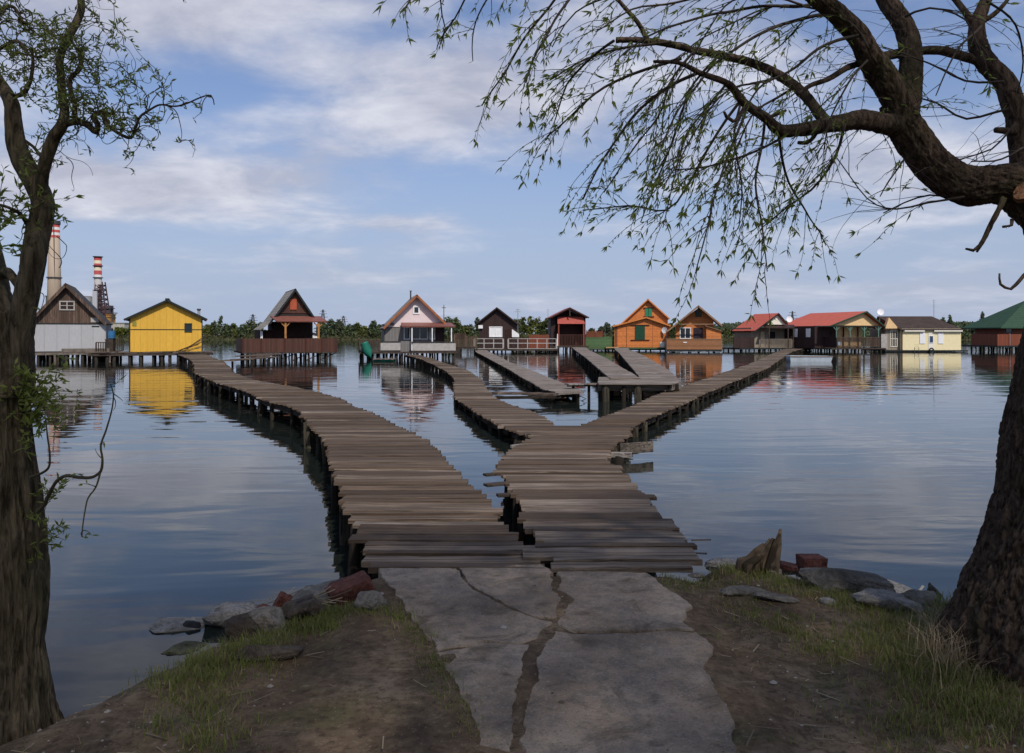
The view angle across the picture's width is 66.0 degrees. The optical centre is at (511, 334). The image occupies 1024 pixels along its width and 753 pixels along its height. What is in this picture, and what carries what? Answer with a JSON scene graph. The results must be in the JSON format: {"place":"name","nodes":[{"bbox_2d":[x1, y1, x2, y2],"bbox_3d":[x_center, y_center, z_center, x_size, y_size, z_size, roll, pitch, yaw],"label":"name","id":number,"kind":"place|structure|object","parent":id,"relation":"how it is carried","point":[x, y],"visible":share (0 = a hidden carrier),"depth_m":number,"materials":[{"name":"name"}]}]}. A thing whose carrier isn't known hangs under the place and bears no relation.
{"place":"outdoors","nodes":[
{"label":"outdoors","id":0,"kind":"place"},
{"bbox_2d":[0,566,1023,752],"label":"ground","id":1,"kind":"structure","parent":0,"point":[317,712],"depth_m":3.54,"materials":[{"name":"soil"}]},
{"bbox_2d":[0,0,214,745],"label":"willow tree","id":2,"kind":"object","parent":1,"relation":"on","point":[29,704],"visible":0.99,"depth_m":3.43,"materials":[{"name":"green plant"}]},
{"bbox_2d":[224,612,264,641],"bbox_3d":[-1.454,1.619,4.361,0.269,0.161,0.238,0,0,-40],"label":"stone","id":3,"kind":"object","parent":1,"relation":"on","point":[234,625],"visible":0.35,"depth_m":4.27,"materials":[{"name":"stone"}]},
{"bbox_2d":[250,606,284,632],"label":"stone","id":4,"kind":"object","parent":1,"relation":"on","point":[269,616],"visible":0.69,"depth_m":4.34,"materials":[{"name":"stone"}]},
{"bbox_2d":[231,644,304,662],"bbox_3d":[-1.249,1.619,4.030,0.373,0.074,0.176,0,0,-12],"label":"stone","id":5,"kind":"object","parent":1,"relation":"on","point":[281,652],"visible":0.92,"depth_m":3.98,"materials":[{"name":"stone"}]},
{"bbox_2d":[253,586,350,608],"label":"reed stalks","id":6,"kind":"object","parent":1,"relation":"on","point":[326,599],"visible":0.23,"depth_m":4.74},
{"bbox_2d":[282,593,323,618],"bbox_3d":[-1.227,1.603,4.592,0.220,0.137,0.236,0,0,30],"label":"stone","id":7,"kind":"object","parent":1,"relation":"on","point":[308,605],"visible":0.78,"depth_m":4.54,"materials":[{"name":"stone"}]},
{"bbox_2d":[291,579,337,602],"bbox_3d":[-1.157,1.621,4.878,0.431,0.105,0.251,-9,13,-20],"label":"stone","id":8,"kind":"object","parent":1,"relation":"on","point":[315,590],"visible":0.23,"depth_m":4.85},
{"bbox_2d":[323,570,373,604],"bbox_3d":[-1.005,1.613,4.904,0.280,0.170,0.207,-16,7,-27],"label":"broken brick","id":9,"kind":"object","parent":1,"relation":"on","point":[356,583],"visible":0.59,"depth_m":4.84,"materials":[{"name":"brick"}]},
{"bbox_2d":[353,591,386,610],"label":"stone","id":10,"kind":"object","parent":1,"relation":"on","point":[370,600],"visible":0.72,"depth_m":4.62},
{"bbox_2d":[10,572,1010,752],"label":"dry straw","id":11,"kind":"object","parent":1,"relation":"on","point":[955,653],"visible":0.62,"depth_m":3.84,"materials":[{"name":"plant"}]},
{"bbox_2d":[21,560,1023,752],"bbox_3d":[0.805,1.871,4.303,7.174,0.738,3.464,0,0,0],"label":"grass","id":12,"kind":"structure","parent":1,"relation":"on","point":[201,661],"depth_m":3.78,"materials":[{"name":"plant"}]},
{"bbox_2d":[377,563,735,752],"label":"concrete slab","id":13,"kind":"structure","parent":1,"relation":"on","point":[665,681],"depth_m":3.91,"materials":[{"name":"concrete"}]},
{"bbox_2d":[381,0,1023,686],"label":"willow tree","id":14,"kind":"object","parent":1,"relation":"on","point":[985,604],"visible":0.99,"depth_m":3.89,"materials":[{"name":"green plant"}]},
{"bbox_2d":[719,585,768,595],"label":"stone","id":15,"kind":"object","parent":1,"relation":"on","point":[744,590],"visible":0.88,"depth_m":4.94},
{"bbox_2d":[735,529,781,575],"bbox_3d":[1.691,1.567,5.459,0.351,0.444,0.153,0,0,8],"label":"tree stump","id":16,"kind":"object","parent":1,"relation":"on","point":[766,555],"visible":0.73,"depth_m":5.42,"materials":[{"name":"brown wood"}]},
{"bbox_2d":[752,592,800,602],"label":"stone","id":17,"kind":"object","parent":1,"relation":"on","point":[777,597],"visible":1,"depth_m":4.80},
{"bbox_2d":[820,597,837,604],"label":"stone","id":18,"kind":"object","parent":1,"relation":"on","point":[823,600],"visible":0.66,"depth_m":4.76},
{"bbox_2d":[799,567,896,591],"bbox_3d":[2.159,1.595,5.078,0.590,0.158,0.225,6,1,12],"label":"stone","id":19,"kind":"object","parent":1,"relation":"on","point":[841,579],"visible":0.66,"depth_m":5.01,"materials":[{"name":"stone"}]},
{"bbox_2d":[851,588,935,612],"bbox_3d":[2.337,1.617,4.731,0.570,0.118,0.189,4,1,10],"label":"stone","id":20,"kind":"object","parent":1,"relation":"on","point":[875,597],"visible":0.55,"depth_m":4.69,"materials":[{"name":"stone"}]},
{"bbox_2d":[902,589,940,606],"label":"stone","id":21,"kind":"object","parent":1,"relation":"on","point":[917,595],"visible":0.49,"depth_m":4.73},
{"bbox_2d":[0,0,1023,334],"label":"sky","id":22,"kind":"structure","parent":0,"point":[335,161],"materials":[{"name":"blue"}]},
{"bbox_2d":[31,340,1016,717],"bbox_3d":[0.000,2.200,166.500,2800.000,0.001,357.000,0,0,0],"label":"lake water","id":23,"kind":"structure","parent":0,"point":[203,502],"depth_m":12.96,"materials":[{"name":"blue liquid"}]},
{"bbox_2d":[34,283,117,361],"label":"cabin","id":24,"kind":"object","parent":23,"relation":"on","point":[72,320],"visible":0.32,"depth_m":65.94,"materials":[{"name":"white paint"}]},
{"bbox_2d":[59,301,74,309],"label":"window","id":25,"kind":"structure","parent":24,"relation":"in","point":[63,305],"depth_m":65.91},
{"bbox_2d":[108,331,115,350],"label":"barrel","id":26,"kind":"object","parent":24,"relation":"on","point":[111,341],"visible":0.97,"depth_m":66.30,"materials":[{"name":"blue plastic"}]},
{"bbox_2d":[85,298,217,361],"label":"cabin","id":27,"kind":"object","parent":23,"relation":"on","point":[166,326],"visible":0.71,"depth_m":66.79,"materials":[{"name":"yellow paint"}]},
{"bbox_2d":[95,339,123,351],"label":"walkway railing","id":28,"kind":"object","parent":27,"relation":"on","point":[122,344],"visible":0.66,"depth_m":67.05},
{"bbox_2d":[184,323,191,331],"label":"window","id":29,"kind":"structure","parent":27,"relation":"in","point":[186,325],"depth_m":67.60,"materials":[{"name":"glass"}]},
{"bbox_2d":[174,333,208,352],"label":"board pile","id":30,"kind":"object","parent":27,"relation":"on","point":[188,347],"visible":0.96,"depth_m":66.42,"materials":[{"name":"brown wood"}]},
{"bbox_2d":[147,616,205,632],"bbox_3d":[-2.496,2.207,5.986,0.506,0.072,0.332,0,0,-20],"label":"stone","id":31,"kind":"object","parent":23,"relation":"in","point":[166,625],"visible":0.84,"depth_m":5.92,"materials":[{"name":"stone"}]},
{"bbox_2d":[161,641,203,654],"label":"stone","id":32,"kind":"object","parent":23,"relation":"in","point":[181,648],"visible":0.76,"depth_m":5.50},
{"bbox_2d":[183,621,200,628],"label":"stone","id":33,"kind":"object","parent":23,"relation":"in","point":[193,624],"visible":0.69,"depth_m":5.90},
{"bbox_2d":[204,601,256,627],"bbox_3d":[-2.136,2.180,6.048,0.404,0.206,0.299,-8,2,-15],"label":"stone","id":34,"kind":"object","parent":23,"relation":"in","point":[219,615],"visible":0.46,"depth_m":5.96,"materials":[{"name":"stone"}]},
{"bbox_2d":[220,354,282,368],"bbox_3d":[-16.661,2.171,52.226,3.963,1.857,11.937,0,0,0],"label":"gangplank","id":35,"kind":"object","parent":23,"relation":"on","point":[258,356],"visible":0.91,"depth_m":50.29,"materials":[{"name":"brown wood"}]},
{"bbox_2d":[273,591,292,609],"bbox_3d":[-1.857,2.187,6.341,0.121,0.202,0.104,29,0,-18],"label":"broken brick","id":36,"kind":"object","parent":23,"relation":"in","point":[282,598],"visible":0.41,"depth_m":6.30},
{"bbox_2d":[234,288,336,360],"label":"cabin","id":37,"kind":"object","parent":23,"relation":"on","point":[289,330],"visible":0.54,"depth_m":69.47,"materials":[{"name":"brown wood"}]},
{"bbox_2d":[178,354,544,578],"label":"wooden jetty","id":38,"kind":"object","parent":23,"relation":"in","point":[401,497],"visible":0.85,"depth_m":8.57,"materials":[{"name":"brown wood"}]},
{"bbox_2d":[360,341,371,358],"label":"rowing boat","id":39,"kind":"object","parent":23,"relation":"on","point":[366,349],"visible":1,"depth_m":68.33,"materials":[{"name":"teal paint"}]},
{"bbox_2d":[373,358,395,360],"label":"raft","id":40,"kind":"object","parent":23,"relation":"on","point":[384,359],"visible":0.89,"depth_m":65.46,"materials":[{"name":"green wood"}]},
{"bbox_2d":[358,291,457,359],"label":"cabin","id":41,"kind":"object","parent":23,"relation":"on","point":[416,324],"visible":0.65,"depth_m":71.70,"materials":[{"name":"white paint"}]},
{"bbox_2d":[404,327,409,338],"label":"window","id":42,"kind":"structure","parent":41,"relation":"in","point":[406,329],"depth_m":71.91,"materials":[{"name":"glass"}]},
{"bbox_2d":[413,306,419,313],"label":"window","id":43,"kind":"structure","parent":41,"relation":"in","point":[416,309],"depth_m":72.04,"materials":[{"name":"white paint"}]},
{"bbox_2d":[413,327,427,338],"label":"window","id":44,"kind":"structure","parent":41,"relation":"in","point":[418,332],"depth_m":72.17,"materials":[{"name":"glass"}]},
{"bbox_2d":[429,327,434,338],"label":"window","id":45,"kind":"structure","parent":41,"relation":"in","point":[430,328],"depth_m":72.38,"materials":[{"name":"white paint"}]},
{"bbox_2d":[454,334,477,353],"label":"landing","id":46,"kind":"object","parent":23,"relation":"in","point":[464,346],"visible":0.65,"depth_m":92.00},
{"bbox_2d":[475,307,556,352],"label":"cabin","id":47,"kind":"object","parent":23,"relation":"on","point":[497,327],"visible":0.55,"depth_m":97.97,"materials":[{"name":"brown paint"}]},
{"bbox_2d":[489,327,501,336],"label":"window","id":48,"kind":"structure","parent":47,"relation":"in","point":[493,331],"depth_m":97.97,"materials":[{"name":"white paint"}]},
{"bbox_2d":[505,329,510,347],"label":"door","id":49,"kind":"structure","parent":47,"relation":"in","point":[507,331],"depth_m":97.90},
{"bbox_2d":[475,350,585,400],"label":"wooden jetty","id":50,"kind":"object","parent":23,"relation":"in","point":[539,382],"visible":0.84,"depth_m":33.52,"materials":[{"name":"grey wood"}]},
{"bbox_2d":[546,307,588,351],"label":"cabin","id":51,"kind":"object","parent":23,"relation":"on","point":[567,328],"visible":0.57,"depth_m":104.58,"materials":[{"name":"red paint"}]},
{"bbox_2d":[564,383,597,397],"bbox_3d":[2.415,2.387,27.324,1.165,1.426,0.494,0,0,-18],"label":"gangplank","id":52,"kind":"object","parent":23,"relation":"on","point":[574,385],"visible":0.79,"depth_m":27.19,"materials":[{"name":"grey wood"}]},
{"bbox_2d":[586,330,618,350],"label":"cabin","id":53,"kind":"object","parent":23,"relation":"in","point":[596,341],"visible":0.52,"depth_m":105.95,"materials":[{"name":"green paint"}]},
{"bbox_2d":[572,347,640,394],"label":"wooden jetty","id":54,"kind":"object","parent":23,"relation":"in","point":[596,364],"visible":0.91,"depth_m":41.38,"materials":[{"name":"grey wood"}]},
{"bbox_2d":[404,349,811,572],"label":"wooden jetty","id":55,"kind":"object","parent":23,"relation":"in","point":[576,499],"visible":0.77,"depth_m":9.87,"materials":[{"name":"brown wood"}]},
{"bbox_2d":[492,391,560,398],"bbox_3d":[0.489,1.959,25.417,2.330,0.132,1.909,0,0,0],"label":"gangplank","id":56,"kind":"object","parent":55,"relation":"on","point":[541,395],"visible":0.88,"depth_m":25.15,"materials":[{"name":"brown wood"}]},
{"bbox_2d":[598,348,681,401],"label":"wooden jetty","id":57,"kind":"object","parent":23,"relation":"in","point":[652,375],"visible":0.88,"depth_m":27.59,"materials":[{"name":"grey wood"}]},
{"bbox_2d":[613,299,670,350],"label":"cabin","id":58,"kind":"object","parent":23,"relation":"on","point":[645,325],"visible":0.73,"depth_m":105.19,"materials":[{"name":"orange wood"}]},
{"bbox_2d":[617,326,626,346],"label":"door","id":59,"kind":"structure","parent":58,"relation":"in","point":[621,330],"depth_m":105.47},
{"bbox_2d":[667,305,722,352],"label":"cabin","id":60,"kind":"object","parent":23,"relation":"on","point":[696,331],"visible":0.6,"depth_m":98.66,"materials":[{"name":"orange wood"}]},
{"bbox_2d":[680,327,690,338],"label":"window","id":61,"kind":"structure","parent":60,"relation":"in","point":[685,332],"depth_m":100.10,"materials":[{"name":"white paint"}]},
{"bbox_2d":[695,309,701,316],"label":"attic window","id":62,"kind":"structure","parent":60,"relation":"in","point":[698,313],"depth_m":99.73,"materials":[{"name":"black glass"}]},
{"bbox_2d":[688,572,704,576],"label":"stone","id":63,"kind":"object","parent":23,"relation":"in","point":[699,574],"visible":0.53,"depth_m":7.18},
{"bbox_2d":[704,557,736,566],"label":"stone","id":64,"kind":"object","parent":23,"relation":"in","point":[710,563],"visible":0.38,"depth_m":7.47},
{"bbox_2d":[722,313,798,351],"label":"cabin","id":65,"kind":"object","parent":23,"relation":"on","point":[750,334],"visible":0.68,"depth_m":104.46,"materials":[{"name":"red"}]},
{"bbox_2d":[780,560,798,570],"bbox_3d":[2.602,2.204,7.410,0.168,0.102,0.143,8,2,15],"label":"broken brick","id":66,"kind":"object","parent":23,"relation":"in","point":[786,565],"visible":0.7,"depth_m":7.36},
{"bbox_2d":[785,355,832,361],"bbox_3d":[24.404,2.000,64.691,3.520,0.600,1.130,0,0,0],"label":"rowing boat","id":67,"kind":"object","parent":23,"relation":"on","point":[796,358],"visible":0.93,"depth_m":64.20,"materials":[{"name":"grey paint"}]},
{"bbox_2d":[796,553,827,567],"bbox_3d":[2.834,2.189,7.460,0.246,0.193,0.174,2,0,-8],"label":"broken brick","id":68,"kind":"object","parent":23,"relation":"in","point":[817,560],"visible":0.59,"depth_m":7.39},
{"bbox_2d":[784,311,885,351],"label":"cabin","id":69,"kind":"object","parent":23,"relation":"in","point":[834,331],"visible":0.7,"depth_m":101.18,"materials":[{"name":"red paint"}]},
{"bbox_2d":[882,577,914,593],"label":"stone","id":70,"kind":"object","parent":23,"relation":"in","point":[900,588],"visible":0.06,"depth_m":6.78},
{"bbox_2d":[863,309,967,351],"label":"cabin","id":71,"kind":"object","parent":23,"relation":"on","point":[910,333],"visible":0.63,"depth_m":101.00,"materials":[{"name":"brown"}]},
{"bbox_2d":[881,334,886,348],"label":"door","id":72,"kind":"structure","parent":71,"relation":"in","point":[883,336],"depth_m":101.50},
{"bbox_2d":[890,330,897,346],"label":"window","id":73,"kind":"structure","parent":71,"relation":"in","point":[893,333],"depth_m":101.58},
{"bbox_2d":[927,583,941,596],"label":"stone","id":74,"kind":"object","parent":23,"relation":"in","point":[932,587],"visible":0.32,"depth_m":6.62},
{"bbox_2d":[961,301,1023,350],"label":"cabin","id":75,"kind":"object","parent":23,"relation":"on","point":[1002,328],"visible":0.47,"depth_m":106.11,"materials":[{"name":"green"}]},
{"bbox_2d":[115,335,970,339],"bbox_3d":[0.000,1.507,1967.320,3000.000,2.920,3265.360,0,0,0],"label":"shore","id":76,"kind":"structure","parent":0,"point":[381,339],"depth_m":340.03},
{"bbox_2d":[46,221,61,300],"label":"chimney stack","id":77,"kind":"object","parent":76,"relation":"on","point":[54,277],"visible":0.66,"depth_m":596.42,"materials":[{"name":"beige concrete"}]},
{"bbox_2d":[90,256,117,322],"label":"chimney stack","id":78,"kind":"object","parent":76,"relation":"on","point":[98,291],"visible":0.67,"depth_m":597.36,"materials":[{"name":"concrete"}]},
{"bbox_2d":[105,314,115,322],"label":"industrial building","id":79,"kind":"structure","parent":76,"relation":"on","point":[109,319],"depth_m":596.00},
{"bbox_2d":[113,326,124,337],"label":"tree","id":80,"kind":"object","parent":76,"relation":"on","point":[118,330],"visible":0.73,"depth_m":348.48,"materials":[{"name":"green plant"}]},
{"bbox_2d":[111,323,128,330],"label":"industrial building","id":81,"kind":"structure","parent":76,"relation":"on","point":[120,325],"depth_m":590.00,"materials":[{"name":"white concrete"}]},
{"bbox_2d":[203,328,209,336],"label":"tree","id":82,"kind":"object","parent":76,"relation":"on","point":[206,330],"visible":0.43,"depth_m":343.86,"materials":[{"name":"green plant"}]},
{"bbox_2d":[204,324,213,337],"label":"tree","id":83,"kind":"object","parent":76,"relation":"on","point":[210,327],"visible":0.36,"depth_m":348.75,"materials":[{"name":"green plant"}]},
{"bbox_2d":[211,320,220,335],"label":"tree","id":84,"kind":"object","parent":76,"relation":"on","point":[214,324],"visible":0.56,"depth_m":358.05,"materials":[{"name":"green plant"}]},
{"bbox_2d":[216,315,224,337],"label":"tree","id":85,"kind":"object","parent":76,"relation":"on","point":[219,327],"visible":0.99,"depth_m":345.61,"materials":[{"name":"green plant"}]},
{"bbox_2d":[220,323,232,337],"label":"tree","id":86,"kind":"object","parent":76,"relation":"on","point":[227,328],"visible":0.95,"depth_m":346.24,"materials":[{"name":"green plant"}]},
{"bbox_2d":[235,323,250,337],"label":"tree","id":87,"kind":"object","parent":76,"relation":"on","point":[241,329],"visible":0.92,"depth_m":344.07,"materials":[{"name":"green plant"}]},
{"bbox_2d":[244,319,257,335],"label":"tree","id":88,"kind":"object","parent":76,"relation":"on","point":[250,324],"visible":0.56,"depth_m":349.15,"materials":[{"name":"green plant"}]},
{"bbox_2d":[314,322,330,336],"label":"tree","id":89,"kind":"object","parent":76,"relation":"on","point":[324,327],"visible":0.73,"depth_m":343.04,"materials":[{"name":"green plant"}]},
{"bbox_2d":[326,318,336,336],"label":"tree","id":90,"kind":"object","parent":76,"relation":"on","point":[332,329],"visible":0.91,"depth_m":348.42,"materials":[{"name":"green plant"}]},
{"bbox_2d":[335,319,344,336],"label":"tree","id":91,"kind":"object","parent":76,"relation":"on","point":[340,327],"visible":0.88,"depth_m":352.96,"materials":[{"name":"green plant"}]},
{"bbox_2d":[343,323,357,336],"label":"tree","id":92,"kind":"object","parent":76,"relation":"on","point":[350,328],"visible":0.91,"depth_m":345.87,"materials":[{"name":"green plant"}]},
{"bbox_2d":[354,322,364,336],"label":"tree","id":93,"kind":"object","parent":76,"relation":"on","point":[359,326],"visible":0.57,"depth_m":351.50,"materials":[{"name":"green plant"}]},
{"bbox_2d":[365,320,381,337],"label":"tree","id":94,"kind":"object","parent":76,"relation":"on","point":[373,328],"visible":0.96,"depth_m":344.24,"materials":[{"name":"green plant"}]},
{"bbox_2d":[444,317,458,337],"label":"tree","id":95,"kind":"object","parent":76,"relation":"on","point":[447,330],"visible":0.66,"depth_m":342.90,"materials":[{"name":"green plant"}]},
{"bbox_2d":[452,317,463,334],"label":"tree","id":96,"kind":"object","parent":76,"relation":"on","point":[459,325],"visible":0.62,"depth_m":348.65,"materials":[{"name":"green plant"}]},
{"bbox_2d":[460,325,470,334],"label":"tree","id":97,"kind":"object","parent":76,"relation":"on","point":[466,329],"visible":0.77,"depth_m":352.96,"materials":[{"name":"green plant"}]},
{"bbox_2d":[472,317,479,335],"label":"tree","id":98,"kind":"object","parent":76,"relation":"on","point":[476,326],"visible":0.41,"depth_m":346.47,"materials":[{"name":"green plant"}]},
{"bbox_2d":[514,319,521,335],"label":"tree","id":99,"kind":"object","parent":76,"relation":"on","point":[518,326],"visible":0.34,"depth_m":343.33,"materials":[{"name":"green plant"}]},
{"bbox_2d":[518,317,529,336],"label":"tree","id":100,"kind":"object","parent":76,"relation":"on","point":[523,326],"visible":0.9,"depth_m":348.03,"materials":[{"name":"green plant"}]},
{"bbox_2d":[526,316,538,334],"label":"tree","id":101,"kind":"object","parent":76,"relation":"on","point":[532,324],"visible":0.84,"depth_m":353.30,"materials":[{"name":"green plant"}]},
{"bbox_2d":[533,317,541,334],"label":"tree","id":102,"kind":"object","parent":76,"relation":"on","point":[538,320],"visible":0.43,"depth_m":358.61,"materials":[{"name":"green plant"}]},
{"bbox_2d":[115,328,970,339],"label":"shoreline bushes","id":103,"kind":"object","parent":76,"relation":"on","point":[249,336],"visible":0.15,"depth_m":341.06,"materials":[{"name":"plant"}]},
{"bbox_2d":[538,318,547,334],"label":"tree","id":104,"kind":"object","parent":76,"relation":"on","point":[544,327],"visible":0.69,"depth_m":345.74,"materials":[{"name":"green plant"}]},
{"bbox_2d":[596,326,606,336],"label":"tree","id":105,"kind":"object","parent":76,"relation":"on","point":[601,328],"visible":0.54,"depth_m":347.85,"materials":[{"name":"green plant"}]},
{"bbox_2d":[604,322,612,336],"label":"tree","id":106,"kind":"object","parent":76,"relation":"on","point":[607,325],"visible":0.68,"depth_m":352.87,"materials":[{"name":"green plant"}]},
{"bbox_2d":[668,323,675,336],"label":"tree","id":107,"kind":"object","parent":76,"relation":"on","point":[671,332],"visible":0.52,"depth_m":342.95,"materials":[{"name":"green plant"}]},
{"bbox_2d":[723,327,730,336],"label":"tree","id":108,"kind":"object","parent":76,"relation":"on","point":[727,332],"visible":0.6,"depth_m":347.90,"materials":[{"name":"green plant"}]},
{"bbox_2d":[961,325,970,337],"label":"tree","id":109,"kind":"object","parent":76,"relation":"on","point":[964,332],"visible":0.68,"depth_m":342.73,"materials":[{"name":"green plant"}]},
{"bbox_2d":[713,322,973,334],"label":"hill","id":110,"kind":"structure","parent":0,"point":[861,331],"depth_m":757.51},
{"bbox_2d":[713,320,972,335],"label":"hill woodland","id":111,"kind":"object","parent":110,"relation":"on","point":[738,323],"visible":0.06,"depth_m":733.56,"materials":[{"name":"green plant"}]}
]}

